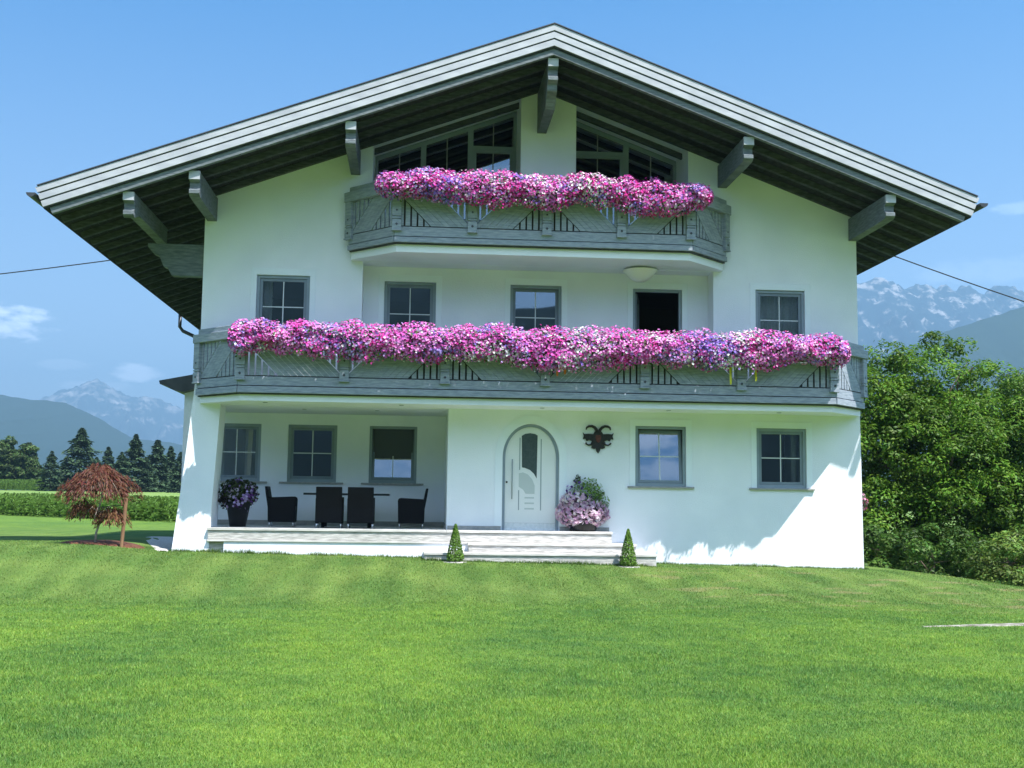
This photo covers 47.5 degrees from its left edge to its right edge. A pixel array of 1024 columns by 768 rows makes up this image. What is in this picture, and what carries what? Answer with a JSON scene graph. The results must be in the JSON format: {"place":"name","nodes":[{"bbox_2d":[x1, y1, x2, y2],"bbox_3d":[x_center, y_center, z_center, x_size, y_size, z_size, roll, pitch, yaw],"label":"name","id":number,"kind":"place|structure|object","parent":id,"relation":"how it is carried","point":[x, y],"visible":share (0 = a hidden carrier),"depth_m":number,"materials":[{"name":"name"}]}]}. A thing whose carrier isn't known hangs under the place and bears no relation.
{"place":"outdoors","nodes":[
{"label":"outdoors","id":0,"kind":"place"},
{"bbox_2d":[0,492,179,521],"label":"corn field","id":1,"kind":"structure","parent":0,"point":[156,508],"depth_m":61.75,"materials":[{"name":"green plant"}]},
{"bbox_2d":[0,395,182,490],"bbox_3d":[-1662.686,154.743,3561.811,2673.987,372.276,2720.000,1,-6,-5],"label":"forest hill","id":2,"kind":"structure","parent":0,"point":[47,427],"depth_m":3664.18,"materials":[{"name":"green plant"}]},
{"bbox_2d":[40,378,183,444],"bbox_3d":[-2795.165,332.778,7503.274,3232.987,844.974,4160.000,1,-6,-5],"label":"mountain range","id":3,"kind":"structure","parent":0,"point":[147,418],"depth_m":7758.78,"materials":[{"name":"stone"}]},
{"bbox_2d":[0,490,963,532],"bbox_3d":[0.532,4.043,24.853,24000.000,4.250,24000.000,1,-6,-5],"label":"field","id":4,"kind":"structure","parent":0,"point":[152,494],"depth_m":170.03,"materials":[{"name":"green plant"}]},
{"bbox_2d":[0,435,23,479],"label":"broadleaf tree","id":5,"kind":"object","parent":4,"relation":"on","point":[7,448],"visible":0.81,"depth_m":198.68,"materials":[{"name":"green plant"}]},
{"bbox_2d":[9,442,40,480],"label":"broadleaf tree","id":6,"kind":"object","parent":4,"relation":"on","point":[26,458],"visible":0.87,"depth_m":198.94,"materials":[{"name":"green plant"}]},
{"bbox_2d":[0,479,63,489],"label":"corn field","id":7,"kind":"structure","parent":4,"relation":"on","point":[14,484],"depth_m":186.71,"materials":[{"name":"green plant"}]},
{"bbox_2d":[24,465,46,479],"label":"broadleaf tree","id":8,"kind":"object","parent":4,"relation":"on","point":[39,468],"visible":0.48,"depth_m":199.05,"materials":[{"name":"green plant"}]},
{"bbox_2d":[33,451,65,490],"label":"spruce tree","id":9,"kind":"object","parent":4,"relation":"on","point":[50,471],"visible":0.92,"depth_m":183.53,"materials":[{"name":"green plant"}]},
{"bbox_2d":[56,462,68,484],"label":"spruce tree","id":10,"kind":"object","parent":4,"relation":"on","point":[62,471],"visible":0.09,"depth_m":199.11,"materials":[{"name":"green plant"}]},
{"bbox_2d":[52,427,108,490],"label":"spruce tree","id":11,"kind":"object","parent":4,"relation":"on","point":[80,444],"visible":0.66,"depth_m":191.56,"materials":[{"name":"green plant"}]},
{"bbox_2d":[84,457,106,490],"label":"spruce tree","id":12,"kind":"object","parent":4,"relation":"on","point":[96,458],"visible":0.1,"depth_m":200.23,"materials":[{"name":"green plant"}]},
{"bbox_2d":[101,447,116,478],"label":"spruce tree","id":13,"kind":"object","parent":4,"relation":"on","point":[108,452],"visible":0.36,"depth_m":208.07,"materials":[{"name":"green plant"}]},
{"bbox_2d":[107,452,136,491],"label":"spruce tree","id":14,"kind":"object","parent":4,"relation":"on","point":[121,463],"visible":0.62,"depth_m":184.71,"materials":[{"name":"green plant"}]},
{"bbox_2d":[119,434,157,491],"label":"spruce tree","id":15,"kind":"object","parent":4,"relation":"on","point":[136,452],"visible":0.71,"depth_m":192.35,"materials":[{"name":"green plant"}]},
{"bbox_2d":[130,457,165,491],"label":"spruce tree","id":16,"kind":"object","parent":4,"relation":"on","point":[149,473],"visible":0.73,"depth_m":192.46,"materials":[{"name":"green plant"}]},
{"bbox_2d":[140,439,172,491],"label":"spruce tree","id":17,"kind":"object","parent":4,"relation":"on","point":[155,457],"visible":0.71,"depth_m":200.65,"materials":[{"name":"green plant"}]},
{"bbox_2d":[162,446,177,490],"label":"spruce tree","id":18,"kind":"object","parent":4,"relation":"on","point":[171,460],"visible":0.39,"depth_m":208.82,"materials":[{"name":"green plant"}]},
{"bbox_2d":[166,452,181,492],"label":"spruce tree","id":19,"kind":"object","parent":4,"relation":"on","point":[176,476],"visible":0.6,"depth_m":185.07,"materials":[{"name":"green plant"}]},
{"bbox_2d":[0,514,1023,767],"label":"lawn","id":20,"kind":"structure","parent":0,"point":[40,528],"depth_m":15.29,"materials":[{"name":"green plant"}]},
{"bbox_2d":[61,540,144,548],"bbox_3d":[-8.421,3.338,24.125,1.789,0.186,1.717,1,-6,-5],"label":"mulch bed","id":21,"kind":"object","parent":20,"relation":"on","point":[115,543],"visible":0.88,"depth_m":23.66,"materials":[{"name":"brown soil"}]},
{"bbox_2d":[55,462,144,541],"bbox_3d":[-8.450,2.459,23.659,1.507,1.735,1.573,-2,-6,26],"label":"maple tree","id":22,"kind":"object","parent":21,"relation":"on","point":[97,475],"visible":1,"depth_m":23.47,"materials":[{"name":"red-brown leaves"},{"name":"bark"}]},
{"bbox_2d":[102,498,127,547],"bbox_3d":[-8.093,2.904,23.539,0.616,1.194,0.085,0,-6,6],"label":"support stake","id":23,"kind":"object","parent":21,"relation":"on","point":[124,523],"visible":0.84,"depth_m":23.50,"materials":[{"name":"brown wood"}]},
{"bbox_2d":[146,536,172,550],"bbox_3d":[-8.756,4.051,30.312,1.555,0.243,13.701,2,-6,-8],"label":"gravel strip","id":24,"kind":"object","parent":20,"relation":"on","point":[163,543],"visible":0.48,"depth_m":26.10,"materials":[{"name":"white gravel"}]},
{"bbox_2d":[206,525,657,565],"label":"terrace steps","id":25,"kind":"structure","parent":20,"relation":"on","point":[599,547],"depth_m":24.24,"materials":[{"name":"stone"}]},
{"bbox_2d":[218,477,259,526],"bbox_3d":[-5.902,2.531,25.081,0.886,1.074,0.777,1,-6,-5],"label":"flower pot","id":26,"kind":"object","parent":25,"relation":"on","point":[238,505],"visible":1,"depth_m":24.90,"materials":[{"name":"black plastic"}]},
{"bbox_2d":[265,486,297,526],"bbox_3d":[-5.095,2.701,25.676,0.668,0.875,0.570,1,-6,-5],"label":"dining chair","id":27,"kind":"object","parent":25,"relation":"on","point":[282,509],"visible":0.99,"depth_m":25.40,"materials":[{"name":"black wicker"}]},
{"bbox_2d":[315,487,343,527],"bbox_3d":[-3.915,2.649,24.994,0.570,0.875,0.668,1,-6,-5],"label":"dining chair","id":28,"kind":"object","parent":25,"relation":"on","point":[329,506],"visible":1,"depth_m":24.72,"materials":[{"name":"black wicker"}]},
{"bbox_2d":[303,493,389,527],"bbox_3d":[-3.652,2.797,25.787,1.860,0.745,0.920,1,-6,-5],"label":"dining table","id":29,"kind":"object","parent":25,"relation":"on","point":[325,525],"visible":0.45,"depth_m":25.40,"materials":[{"name":"black wicker"}]},
{"bbox_2d":[347,487,374,528],"bbox_3d":[-3.246,2.661,25.028,0.570,0.875,0.668,1,-6,-5],"label":"dining chair","id":30,"kind":"object","parent":25,"relation":"on","point":[360,504],"visible":0.99,"depth_m":24.76,"materials":[{"name":"black wicker"}]},
{"bbox_2d":[398,488,427,527],"bbox_3d":[-2.207,2.763,25.911,0.668,0.875,0.570,1,-6,-5],"label":"dining chair","id":31,"kind":"object","parent":25,"relation":"on","point":[411,511],"visible":0.98,"depth_m":25.62,"materials":[{"name":"black wicker"}]},
{"bbox_2d":[555,474,610,531],"bbox_3d":[1.522,2.550,25.023,1.225,1.223,0.775,1,-6,-5],"label":"flower bowl","id":32,"kind":"object","parent":25,"relation":"on","point":[584,504],"visible":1,"depth_m":24.81,"materials":[{"name":"pink plastic"}]},
{"bbox_2d":[444,524,465,562],"bbox_3d":[-1.144,3.222,23.420,0.466,0.821,0.400,6,-8,-43],"label":"topiary shrub","id":33,"kind":"object","parent":20,"relation":"on","point":[459,552],"visible":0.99,"depth_m":23.35,"materials":[{"name":"green plant"}]},
{"bbox_2d":[26,22,987,568],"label":"house","id":34,"kind":"structure","parent":20,"relation":"on","point":[286,214],"depth_m":25.17,"materials":[{"name":"white paint"}]},
{"bbox_2d":[0,260,109,273],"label":"power cable","id":35,"kind":"object","parent":34,"relation":"attached to","point":[55,267],"visible":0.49,"depth_m":30.55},
{"bbox_2d":[220,423,266,482],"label":"window","id":36,"kind":"structure","parent":34,"relation":"in","point":[253,431],"depth_m":27.06,"materials":[{"name":"wood"}]},
{"bbox_2d":[249,268,315,324],"bbox_3d":[-4.932,-1.688,25.119,1.470,1.564,0.430,1,-6,-5],"label":"window","id":37,"kind":"structure","parent":34,"relation":"in","point":[262,282],"depth_m":25.03,"materials":[{"name":"wood"}]},
{"bbox_2d":[279,425,342,483],"bbox_3d":[-4.655,1.642,27.143,1.470,1.370,0.250,1,-6,-5],"label":"window","id":38,"kind":"structure","parent":34,"relation":"in","point":[291,479],"depth_m":27.11,"materials":[{"name":"wood"}]},
{"bbox_2d":[361,426,422,484],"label":"window","id":39,"kind":"structure","parent":34,"relation":"in","point":[389,442],"depth_m":27.36,"materials":[{"name":"wood"}]},
{"bbox_2d":[377,274,441,377],"bbox_3d":[-2.265,-1.104,25.685,1.390,2.604,0.134,1,-6,-5],"label":"window","id":40,"kind":"structure","parent":34,"relation":"in","point":[407,281],"depth_m":25.74,"materials":[{"name":"wood"}]},
{"bbox_2d":[375,112,516,228],"bbox_3d":[-1.528,-4.583,26.793,3.240,3.587,0.100,1,-6,-5],"label":"gable window","id":41,"kind":"structure","parent":34,"relation":"in","point":[472,150],"depth_m":26.90,"materials":[{"name":"glass"}]},
{"bbox_2d":[494,416,566,530],"bbox_3d":[0.401,1.922,25.115,1.550,2.460,0.154,1,-6,-5],"label":"door","id":42,"kind":"structure","parent":34,"relation":"in","point":[531,472],"depth_m":25.11,"materials":[{"name":"wood"}]},
{"bbox_2d":[504,278,566,376],"bbox_3d":[0.518,-1.042,25.934,1.400,2.604,0.180,1,-6,-5],"label":"window","id":43,"kind":"structure","parent":34,"relation":"in","point":[512,285],"depth_m":25.98,"materials":[{"name":"wood"}]},
{"bbox_2d":[226,317,850,374],"bbox_3d":[0.691,-0.748,23.721,12.846,1.115,0.603,1,-6,-5],"label":"flower border","id":44,"kind":"object","parent":34,"relation":"attached to","point":[498,344],"visible":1,"depth_m":23.64,"materials":[{"name":"pink plant"}]},
{"bbox_2d":[374,166,713,218],"bbox_3d":[0.712,-3.993,24.026,7.098,0.960,0.610,1,-6,-5],"label":"flower border","id":45,"kind":"object","parent":34,"relation":"attached to","point":[464,188],"visible":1,"depth_m":23.97,"materials":[{"name":"pink plant"}]},
{"bbox_2d":[583,425,613,452],"bbox_3d":[1.869,1.194,25.205,0.677,0.615,0.076,1,-6,-5],"label":"wall emblem","id":46,"kind":"object","parent":34,"relation":"attached to","point":[598,438],"depth_m":25.20,"materials":[{"name":"black metal"}]},
{"bbox_2d":[576,121,675,229],"bbox_3d":[2.572,-4.438,27.120,2.530,3.472,0.100,1,-6,-5],"label":"gable window","id":47,"kind":"structure","parent":34,"relation":"in","point":[623,157],"depth_m":27.17,"materials":[{"name":"glass"}]},
{"bbox_2d":[635,294,638,333],"bbox_3d":[2.865,-0.853,26.685,0.050,2.300,0.980,0,-6,9],"label":"open door leaf","id":48,"kind":"structure","parent":34,"relation":"in","point":[636,296],"depth_m":26.31,"materials":[{"name":"wood"}]},
{"bbox_2d":[623,267,656,281],"bbox_3d":[2.818,-2.388,25.577,0.760,0.289,0.760,1,-6,-5],"label":"ceiling lamp","id":49,"kind":"object","parent":34,"relation":"hanging from","point":[639,274],"visible":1,"depth_m":25.36,"materials":[{"name":"white glass"}]},
{"bbox_2d":[627,282,687,334],"bbox_3d":[3.255,-0.981,26.133,1.370,2.594,0.134,1,-6,-5],"label":"door frame","id":50,"kind":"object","parent":34,"relation":"in","point":[632,287],"depth_m":26.18,"materials":[{"name":"wood"}]},
{"bbox_2d":[627,419,693,488],"bbox_3d":[3.228,1.533,25.430,1.460,1.496,0.327,1,-6,-5],"label":"window","id":51,"kind":"structure","parent":34,"relation":"in","point":[685,459],"depth_m":25.36,"materials":[{"name":"wood"}]},
{"bbox_2d":[729,363,731,384],"bbox_3d":[4.563,-0.255,24.294,0.053,0.540,0.024,2,-6,-11],"label":"ribbon","id":52,"kind":"object","parent":34,"relation":"attached to","point":[730,372],"visible":0.76,"depth_m":24.29,"materials":[{"name":"yellow fabric"}]},
{"bbox_2d":[750,283,810,337],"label":"window","id":53,"kind":"structure","parent":34,"relation":"in","point":[780,311],"depth_m":25.96,"materials":[{"name":"wood"}]},
{"bbox_2d":[749,421,814,490],"bbox_3d":[5.905,1.599,25.690,1.460,1.504,0.415,1,-6,-5],"label":"window","id":54,"kind":"structure","parent":34,"relation":"in","point":[803,429],"depth_m":25.58,"materials":[{"name":"wood"}]},
{"bbox_2d":[862,493,868,510],"bbox_3d":[7.853,2.704,26.584,0.389,0.594,1.026,1,-6,-5],"label":"window flower box","id":55,"kind":"object","parent":34,"relation":"attached to","point":[864,503],"visible":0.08,"depth_m":26.19,"materials":[{"name":"pink plastic"}]},
{"bbox_2d":[894,256,1023,301],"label":"power cable","id":56,"kind":"object","parent":34,"relation":"attached to","point":[959,279],"visible":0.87,"depth_m":28.38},
{"bbox_2d":[170,547,868,569],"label":"grass","id":57,"kind":"structure","parent":20,"relation":"on","point":[436,559],"depth_m":24.03,"materials":[{"name":"green plant"}]},
{"bbox_2d":[619,528,639,567],"bbox_3d":[2.381,3.354,23.685,0.454,0.828,0.436,1,-6,-5],"label":"topiary shrub","id":58,"kind":"object","parent":20,"relation":"on","point":[627,559],"visible":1,"depth_m":23.62,"materials":[{"name":"green plant"}]},
{"bbox_2d":[863,522,987,578],"bbox_3d":[9.272,4.100,27.265,4.120,1.741,2.263,0,-6,9],"label":"shrub","id":59,"kind":"object","parent":20,"relation":"on","point":[898,540],"visible":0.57,"depth_m":27.13,"materials":[{"name":"green plant"}]},
{"bbox_2d":[860,330,1023,577],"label":"walnut tree","id":60,"kind":"object","parent":20,"relation":"on","point":[924,485],"visible":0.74,"depth_m":31.26,"materials":[{"name":"green plant"}]},
{"bbox_2d":[922,623,1023,626],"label":"path","id":61,"kind":"structure","parent":20,"relation":"on","point":[1002,624],"depth_m":16.43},
{"bbox_2d":[951,368,1023,532],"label":"broadleaf tree","id":62,"kind":"object","parent":20,"relation":"on","point":[1002,379],"visible":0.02,"depth_m":36.31,"materials":[{"name":"green plant"}]},
{"bbox_2d":[961,527,1023,586],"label":"shrub","id":63,"kind":"object","parent":20,"relation":"on","point":[1002,571],"visible":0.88,"depth_m":25.07,"materials":[{"name":"green plant"}]},
{"bbox_2d":[0,0,1023,408],"label":"sky","id":64,"kind":"structure","parent":0,"point":[934,88],"materials":[{"name":"blue"}]},
{"bbox_2d":[857,277,1023,362],"bbox_3d":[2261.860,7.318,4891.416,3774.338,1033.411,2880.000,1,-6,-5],"label":"mountain range","id":65,"kind":"structure","parent":0,"point":[890,311],"depth_m":5039.10,"materials":[{"name":"stone"}]},
{"bbox_2d":[860,307,1023,505],"bbox_3d":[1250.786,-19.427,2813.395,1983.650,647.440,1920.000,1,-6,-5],"label":"forest hill","id":66,"kind":"structure","parent":0,"point":[1000,337],"depth_m":2942.05,"materials":[{"name":"green plant"}]}
]}

